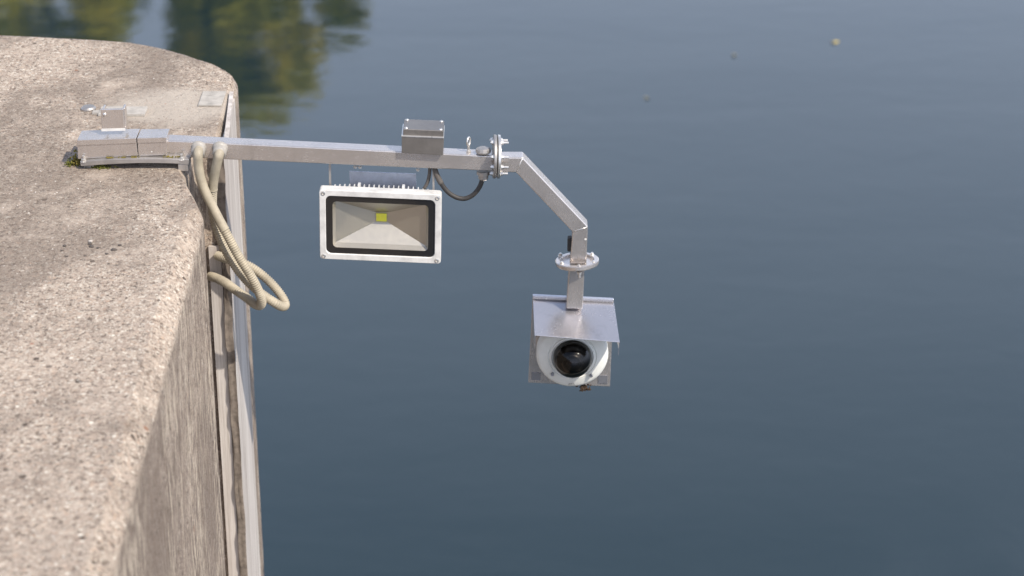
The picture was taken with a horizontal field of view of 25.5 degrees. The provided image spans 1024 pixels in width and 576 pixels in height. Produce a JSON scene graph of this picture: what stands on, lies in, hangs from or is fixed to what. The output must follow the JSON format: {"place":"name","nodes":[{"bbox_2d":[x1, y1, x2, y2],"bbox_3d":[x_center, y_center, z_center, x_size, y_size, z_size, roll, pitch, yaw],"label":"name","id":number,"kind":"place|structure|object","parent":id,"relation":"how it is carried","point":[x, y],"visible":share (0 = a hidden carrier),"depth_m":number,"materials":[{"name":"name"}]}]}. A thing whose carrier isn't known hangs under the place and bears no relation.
{"place":"outdoors","nodes":[
{"label":"outdoors","id":0,"kind":"place"},
{"bbox_2d":[0,0,1023,575],"bbox_3d":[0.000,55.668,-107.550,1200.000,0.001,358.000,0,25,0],"label":"water","id":1,"kind":"structure","parent":0,"point":[806,242],"depth_m":11.85,"materials":[{"name":"blue liquid"}]},
{"bbox_2d":[0,35,263,575],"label":"concrete pier","id":2,"kind":"structure","parent":1,"relation":"in","point":[128,439],"depth_m":4.89,"materials":[{"name":"concrete"}]},
{"bbox_2d":[64,157,78,166],"bbox_3d":[-1.040,-0.297,5.354,0.035,0.020,0.033,0,25,0],"label":"moss","id":3,"kind":"object","parent":2,"relation":"on","point":[68,163],"visible":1,"depth_m":5.35,"materials":[{"name":"green plant"}]},
{"bbox_2d":[70,149,80,165],"bbox_3d":[-1.028,-0.307,5.349,0.033,0.042,0.042,16,29,30],"label":"moss","id":4,"kind":"object","parent":2,"relation":"on","point":[76,160],"visible":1,"depth_m":5.35,"materials":[{"name":"green plant"}]},
{"bbox_2d":[91,165,118,169],"bbox_3d":[-0.966,-0.285,5.334,0.078,0.016,0.020,0,25,0],"label":"moss","id":5,"kind":"object","parent":2,"relation":"on","point":[100,167],"visible":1,"depth_m":5.33,"materials":[{"name":"green plant"}]},
{"bbox_2d":[81,104,147,116],"bbox_3d":[-0.999,-0.446,5.678,0.167,0.009,0.071,0,25,0],"label":"flat bar","id":6,"kind":"object","parent":2,"relation":"on","point":[136,111],"visible":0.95,"depth_m":5.68,"materials":[{"name":"metal"}]},
{"bbox_2d":[77,104,598,308],"bbox_3d":[-0.405,-0.190,5.418,1.231,0.513,0.106,0,25,0],"label":"bracket arm","id":7,"kind":"object","parent":2,"relation":"attached to","point":[114,138],"visible":0.99,"depth_m":5.34},
{"bbox_2d":[191,141,266,309],"bbox_3d":[-0.706,-0.154,5.426,0.124,0.437,0.232,-22,33,-39],"label":"conduit","id":8,"kind":"object","parent":7,"relation":"attached to","point":[198,150],"visible":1,"depth_m":5.38,"materials":[{"name":"beige plastic"}]},
{"bbox_2d":[208,141,289,310],"bbox_3d":[-0.659,-0.152,5.444,0.218,0.452,0.144,12,27,24],"label":"conduit","id":9,"kind":"object","parent":7,"relation":"attached to","point":[225,255],"visible":0.88,"depth_m":5.44,"materials":[{"name":"beige plastic"}]},
{"bbox_2d":[319,164,441,263],"bbox_3d":[-0.313,-0.191,5.430,0.293,0.243,0.112,0,25,0],"label":"floodlight","id":10,"kind":"object","parent":7,"relation":"hanging from","point":[380,216],"visible":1,"depth_m":5.42,"materials":[{"name":"white metal"}]},
{"bbox_2d":[423,168,431,189],"bbox_3d":[-0.202,-0.262,5.392,0.023,0.061,0.008,0,25,0],"label":"cable","id":11,"kind":"object","parent":10,"relation":"attached to","point":[427,179],"visible":1,"depth_m":5.39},
{"bbox_2d":[401,119,444,154],"bbox_3d":[-0.209,-0.358,5.343,0.100,0.068,0.078,0,25,0],"label":"junction box","id":12,"kind":"object","parent":7,"relation":"on","point":[422,136],"visible":1,"depth_m":5.31,"materials":[{"name":"metal"}]},
{"bbox_2d":[432,168,483,200],"bbox_3d":[-0.127,-0.249,5.388,0.129,0.091,0.014,0,25,0],"label":"cable","id":13,"kind":"object","parent":7,"relation":"hanging from","point":[446,190],"visible":1,"depth_m":5.39,"materials":[{"name":"black rubber"}]},
{"bbox_2d":[466,136,470,152],"bbox_3d":[-0.102,-0.339,5.348,0.011,0.038,0.019,0,25,0],"label":"eye bolt","id":14,"kind":"object","parent":7,"relation":"attached to","point":[468,149],"visible":1,"depth_m":5.35,"materials":[{"name":"metal"}]},
{"bbox_2d":[528,294,619,386],"bbox_3d":[0.150,0.157,5.540,0.218,0.253,0.134,0,25,0],"label":"security camera","id":15,"kind":"object","parent":7,"relation":"attached to","point":[570,346],"visible":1,"depth_m":5.52,"materials":[{"name":"metal"}]},
{"bbox_2d":[575,384,590,391],"bbox_3d":[0.180,0.248,5.603,0.038,0.016,0.032,-16,29,-30],"label":"debris clump","id":16,"kind":"object","parent":15,"relation":"attached to","point":[583,387],"visible":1,"depth_m":5.59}
]}

